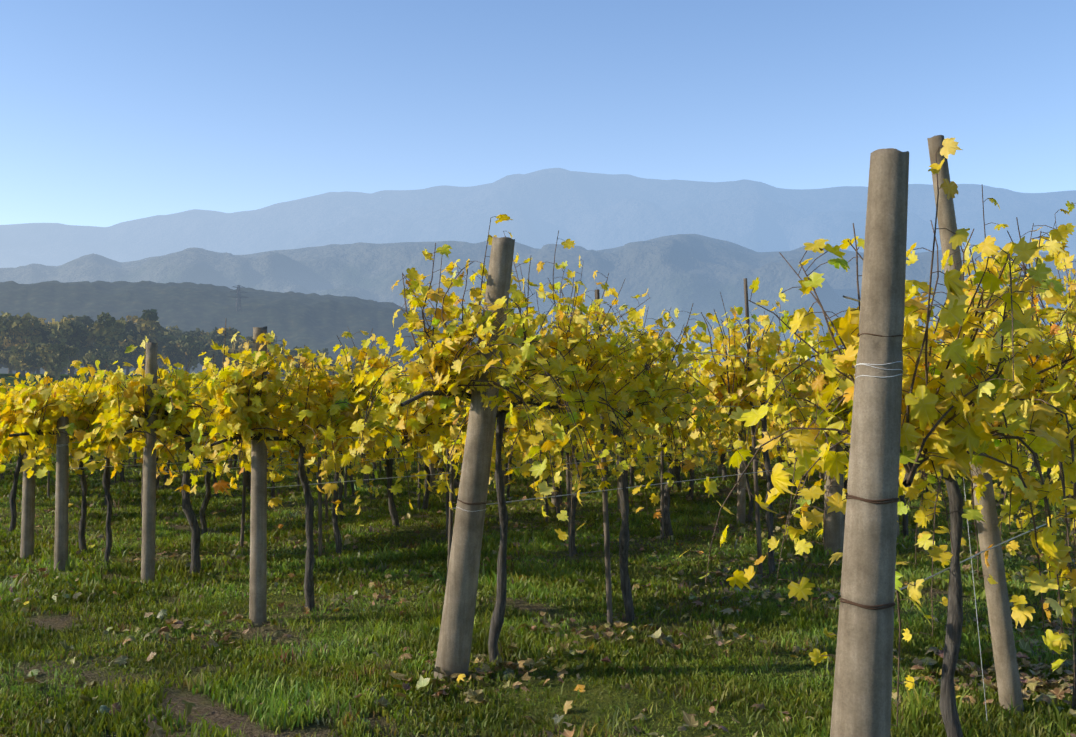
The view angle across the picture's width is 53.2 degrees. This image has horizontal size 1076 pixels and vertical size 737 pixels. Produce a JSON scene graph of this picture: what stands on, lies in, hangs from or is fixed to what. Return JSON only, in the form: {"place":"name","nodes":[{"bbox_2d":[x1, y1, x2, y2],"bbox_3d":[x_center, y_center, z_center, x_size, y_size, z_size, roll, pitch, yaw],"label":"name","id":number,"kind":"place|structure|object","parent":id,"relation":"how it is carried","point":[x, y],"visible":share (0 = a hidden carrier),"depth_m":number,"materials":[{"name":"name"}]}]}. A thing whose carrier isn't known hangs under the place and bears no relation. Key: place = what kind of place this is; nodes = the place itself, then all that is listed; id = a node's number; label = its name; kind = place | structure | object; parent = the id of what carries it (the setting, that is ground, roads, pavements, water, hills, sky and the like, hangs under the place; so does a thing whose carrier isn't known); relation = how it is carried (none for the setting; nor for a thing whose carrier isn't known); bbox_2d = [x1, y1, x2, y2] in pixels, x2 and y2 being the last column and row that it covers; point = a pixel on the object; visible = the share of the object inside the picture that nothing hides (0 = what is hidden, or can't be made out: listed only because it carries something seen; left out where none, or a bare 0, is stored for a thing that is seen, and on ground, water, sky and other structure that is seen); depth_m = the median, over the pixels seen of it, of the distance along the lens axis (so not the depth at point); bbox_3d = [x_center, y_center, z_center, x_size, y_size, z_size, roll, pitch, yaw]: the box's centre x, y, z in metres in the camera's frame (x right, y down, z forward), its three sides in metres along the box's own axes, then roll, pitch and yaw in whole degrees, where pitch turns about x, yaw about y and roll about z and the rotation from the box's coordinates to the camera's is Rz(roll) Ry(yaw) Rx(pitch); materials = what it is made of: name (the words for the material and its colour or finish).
{"place":"outdoors","nodes":[
{"label":"outdoors","id":0,"kind":"place"},
{"bbox_2d":[0,444,1066,501],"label":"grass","id":1,"kind":"structure","parent":0,"point":[116,490],"depth_m":21.13,"materials":[{"name":"green plant"}]},
{"bbox_2d":[0,493,1075,601],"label":"grass","id":2,"kind":"structure","parent":0,"point":[537,577],"depth_m":11.28,"materials":[{"name":"green plant"}]},
{"bbox_2d":[0,168,1075,267],"bbox_3d":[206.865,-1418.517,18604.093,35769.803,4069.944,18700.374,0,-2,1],"label":"mountain range","id":3,"kind":"structure","parent":0,"point":[585,210],"depth_m":15655.76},
{"bbox_2d":[0,374,1075,736],"bbox_3d":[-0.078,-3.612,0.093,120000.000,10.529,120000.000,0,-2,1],"label":"ground","id":4,"kind":"structure","parent":0,"point":[176,696],"depth_m":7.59,"materials":[{"name":"green plant"}]},
{"bbox_2d":[0,338,6,364],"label":"tree","id":5,"kind":"object","parent":4,"relation":"on","point":[2,342],"visible":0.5,"depth_m":268.84,"materials":[{"name":"plant"}]},
{"bbox_2d":[0,346,21,372],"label":"tree","id":6,"kind":"object","parent":4,"relation":"on","point":[6,354],"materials":[{"name":"green plant"}]},
{"bbox_2d":[2,333,35,371],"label":"tree","id":7,"kind":"object","parent":4,"relation":"on","point":[10,368],"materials":[{"name":"green plant"}]},
{"bbox_2d":[0,311,50,376],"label":"tree","id":8,"kind":"object","parent":4,"relation":"on","point":[18,327],"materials":[{"name":"plant"}]},
{"bbox_2d":[20,436,35,558],"bbox_3d":[-5.376,1.244,11.334,0.143,1.700,0.133,0,-2,1],"label":"short post","id":9,"kind":"object","parent":4,"relation":"on","point":[27,520],"visible":0.46,"depth_m":11.28,"materials":[{"name":"wood"}]},
{"bbox_2d":[9,340,48,380],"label":"tree","id":10,"kind":"object","parent":4,"relation":"on","point":[25,355],"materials":[{"name":"green plant"}]},
{"bbox_2d":[32,318,50,373],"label":"tree","id":11,"kind":"object","parent":4,"relation":"on","point":[46,323],"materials":[{"name":"green plant"}]},
{"bbox_2d":[35,342,78,379],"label":"tree","id":12,"kind":"object","parent":4,"relation":"on","point":[58,353],"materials":[{"name":"green plant"}]},
{"bbox_2d":[54,416,68,571],"bbox_3d":[-4.568,1.254,10.311,0.124,1.598,0.124,0,-2,1],"label":"short post","id":13,"kind":"object","parent":4,"relation":"on","point":[61,506],"visible":0.9,"depth_m":10.27,"materials":[{"name":"wood"}]},
{"bbox_2d":[49,314,82,373],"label":"tree","id":14,"kind":"object","parent":4,"relation":"on","point":[71,317],"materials":[{"name":"green plant"}]},
{"bbox_2d":[41,317,94,376],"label":"tree","id":15,"kind":"object","parent":4,"relation":"on","point":[75,335],"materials":[{"name":"green plant"}]},
{"bbox_2d":[46,323,98,374],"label":"tree","id":16,"kind":"object","parent":4,"relation":"on","point":[48,336],"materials":[{"name":"green plant"}]},
{"bbox_2d":[70,315,94,365],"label":"tree","id":17,"kind":"object","parent":4,"relation":"on","point":[86,320],"visible":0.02,"depth_m":330.22,"materials":[{"name":"green plant"}]},
{"bbox_2d":[80,349,114,379],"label":"tree","id":18,"kind":"object","parent":4,"relation":"on","point":[92,358],"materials":[{"name":"plant"}]},
{"bbox_2d":[87,312,148,372],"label":"tree","id":19,"kind":"object","parent":4,"relation":"on","point":[107,332],"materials":[{"name":"green plant"}]},
{"bbox_2d":[105,345,130,372],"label":"tree","id":20,"kind":"object","parent":4,"relation":"on","point":[117,353],"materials":[{"name":"green plant"}]},
{"bbox_2d":[118,315,141,374],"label":"tree","id":21,"kind":"object","parent":4,"relation":"on","point":[134,319],"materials":[{"name":"plant"}]},
{"bbox_2d":[131,327,161,368],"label":"tree","id":22,"kind":"object","parent":4,"relation":"on","point":[136,356],"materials":[{"name":"green plant"}]},
{"bbox_2d":[141,342,157,584],"bbox_3d":[-3.520,0.918,9.730,0.125,2.315,0.121,0,-2,1],"label":"post","id":23,"kind":"object","parent":4,"relation":"on","point":[148,520],"visible":0.75,"depth_m":9.68,"materials":[{"name":"wood"}]},
{"bbox_2d":[123,309,175,359],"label":"tree","id":24,"kind":"object","parent":4,"relation":"on","point":[147,319],"visible":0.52,"depth_m":302.89,"materials":[{"name":"green plant"}]},
{"bbox_2d":[157,358,169,370],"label":"tree","id":25,"kind":"object","parent":4,"relation":"on","point":[159,364],"visible":0.08,"depth_m":384.87,"materials":[{"name":"green plant"}]},
{"bbox_2d":[155,321,177,358],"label":"tree","id":26,"kind":"object","parent":4,"relation":"on","point":[163,330],"visible":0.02,"depth_m":317.80,"materials":[{"name":"green plant"}]},
{"bbox_2d":[158,343,181,375],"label":"tree","id":27,"kind":"object","parent":4,"relation":"on","point":[174,357],"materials":[{"name":"green plant"}]},
{"bbox_2d":[166,325,199,369],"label":"tree","id":28,"kind":"object","parent":4,"relation":"on","point":[177,331],"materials":[{"name":"green plant"}]},
{"bbox_2d":[164,334,209,375],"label":"tree","id":29,"kind":"object","parent":4,"relation":"on","point":[189,345],"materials":[{"name":"green plant"}]},
{"bbox_2d":[186,328,210,359],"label":"tree","id":30,"kind":"object","parent":4,"relation":"on","point":[202,335],"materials":[{"name":"plant"}]},
{"bbox_2d":[199,333,232,367],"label":"tree","id":31,"kind":"object","parent":4,"relation":"on","point":[218,339],"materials":[{"name":"plant"}]},
{"bbox_2d":[198,327,240,371],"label":"tree","id":32,"kind":"object","parent":4,"relation":"on","point":[230,332],"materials":[{"name":"plant"}]},
{"bbox_2d":[228,336,252,366],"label":"tree","id":33,"kind":"object","parent":4,"relation":"on","point":[247,339],"visible":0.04,"depth_m":306.49,"materials":[{"name":"plant"}]},
{"bbox_2d":[230,340,269,364],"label":"tree","id":34,"kind":"object","parent":4,"relation":"on","point":[238,346],"visible":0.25,"depth_m":271.58,"materials":[{"name":"green plant"}]},
{"bbox_2d":[249,326,266,625],"bbox_3d":[-2.059,0.852,7.931,0.124,2.328,0.124,0,-2,1],"label":"post","id":35,"kind":"object","parent":4,"relation":"on","point":[258,572],"visible":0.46,"depth_m":7.88,"materials":[{"name":"wood"}]},
{"bbox_2d":[267,339,286,373],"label":"tree","id":36,"kind":"object","parent":4,"relation":"on","point":[280,346],"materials":[{"name":"green plant"}]},
{"bbox_2d":[287,346,311,372],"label":"tree","id":37,"kind":"object","parent":4,"relation":"on","point":[292,352],"visible":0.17,"depth_m":328.18,"materials":[{"name":"green plant"}]},
{"bbox_2d":[315,348,338,376],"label":"tree","id":38,"kind":"object","parent":4,"relation":"on","point":[325,350],"visible":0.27,"depth_m":379.73,"materials":[{"name":"green plant"}]},
{"bbox_2d":[0,280,709,381],"bbox_3d":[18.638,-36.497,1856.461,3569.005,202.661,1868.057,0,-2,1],"label":"hill","id":39,"kind":"structure","parent":4,"relation":"on","point":[314,322],"depth_m":1521.23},
{"bbox_2d":[229,285,248,311],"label":"pylon","id":40,"kind":"object","parent":39,"relation":"on","point":[238,287],"visible":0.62,"depth_m":1524.07,"materials":[{"name":"grey metal"}]},
{"bbox_2d":[350,361,369,375],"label":"tree","id":41,"kind":"object","parent":4,"relation":"on","point":[353,364],"visible":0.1,"depth_m":354.69,"materials":[{"name":"green plant"}]},
{"bbox_2d":[434,236,514,679],"bbox_3d":[-0.382,0.617,6.320,0.567,2.769,0.200,-1,-2,33],"label":"leaning post","id":42,"kind":"object","parent":4,"relation":"on","point":[455,638],"visible":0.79,"depth_m":6.25,"materials":[{"name":"wood"}]},
{"bbox_2d":[0,292,994,501],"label":"vine leaves","id":43,"kind":"object","parent":4,"relation":"on","point":[132,399],"visible":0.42,"depth_m":10.16,"materials":[{"name":"yellow plant"}]},
{"bbox_2d":[0,332,1043,468],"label":"vine leaves","id":44,"kind":"object","parent":4,"relation":"on","point":[27,374],"depth_m":18.11,"materials":[{"name":"yellow plant"}]},
{"bbox_2d":[6,365,1040,466],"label":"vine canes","id":45,"kind":"object","parent":4,"relation":"on","point":[404,446],"depth_m":18.09,"materials":[{"name":"brown plant"}]},
{"bbox_2d":[3,447,1059,507],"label":"fallen leaves","id":46,"kind":"object","parent":4,"relation":"on","point":[509,498],"visible":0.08,"depth_m":19.78,"materials":[{"name":"plant"}]},
{"bbox_2d":[0,391,1075,736],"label":"grapevine trunks","id":47,"kind":"object","parent":4,"relation":"on","point":[948,707],"visible":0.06,"depth_m":8.24,"materials":[{"name":"brown wood"}]},
{"bbox_2d":[0,593,1075,736],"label":"fallen leaves","id":48,"kind":"object","parent":4,"relation":"on","point":[1056,692],"visible":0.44,"depth_m":6.46,"materials":[{"name":"brown plant"}]},
{"bbox_2d":[0,496,1075,619],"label":"fallen leaves","id":49,"kind":"object","parent":4,"relation":"on","point":[1032,558],"visible":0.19,"depth_m":11.10,"materials":[{"name":"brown plant"}]},
{"bbox_2d":[163,422,1064,536],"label":"vine posts","id":50,"kind":"object","parent":4,"relation":"on","point":[741,500],"visible":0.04,"depth_m":16.35,"materials":[{"name":"wood"}]},
{"bbox_2d":[182,138,1075,729],"bbox_3d":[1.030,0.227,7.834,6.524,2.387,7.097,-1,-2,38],"label":"vine leaves","id":51,"kind":"object","parent":4,"relation":"on","point":[952,442],"visible":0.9,"depth_m":5.85,"materials":[{"name":"yellow plant"}]},
{"bbox_2d":[195,154,1075,726],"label":"vine branches","id":52,"kind":"object","parent":4,"relation":"on","point":[909,470],"visible":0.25,"depth_m":4.96,"materials":[{"name":"brown plant"}]},
{"bbox_2d":[824,353,843,557],"bbox_3d":[3.198,0.984,11.627,0.212,2.307,0.209,0,-2,1],"label":"thick post","id":53,"kind":"object","parent":4,"relation":"on","point":[834,532],"visible":0.21,"depth_m":11.53,"materials":[{"name":"wood"}]},
{"bbox_2d":[54,295,1067,591],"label":"trellis wires","id":54,"kind":"object","parent":53,"relation":"attached to","point":[566,463],"visible":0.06,"depth_m":8.87,"materials":[{"name":"grey metal"}]},
{"bbox_2d":[830,148,908,736],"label":"post","id":55,"kind":"object","parent":4,"relation":"on","point":[862,698],"visible":1,"depth_m":3.20,"materials":[{"name":"wood"}]},
{"bbox_2d":[927,135,1023,713],"bbox_3d":[2.269,0.410,5.537,0.736,3.170,0.116,1,-2,-35],"label":"leaning post","id":56,"kind":"object","parent":4,"relation":"on","point":[1004,650],"visible":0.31,"depth_m":5.54,"materials":[{"name":"wood"}]},
{"bbox_2d":[963,478,986,717],"bbox_3d":[2.194,0.961,5.442,0.003,1.683,0.161,1,-2,-37],"label":"guy wire","id":57,"kind":"object","parent":56,"relation":"attached to","point":[975,605],"visible":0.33,"depth_m":5.41,"materials":[{"name":"grey metal"}]},
{"bbox_2d":[0,234,1075,383],"bbox_3d":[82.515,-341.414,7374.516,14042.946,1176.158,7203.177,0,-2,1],"label":"mountain range","id":58,"kind":"structure","parent":0,"point":[682,273],"depth_m":6116.56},
{"bbox_2d":[0,0,1075,226],"label":"sky","id":59,"kind":"structure","parent":0,"point":[112,112],"materials":[{"name":"blue"}]}
]}

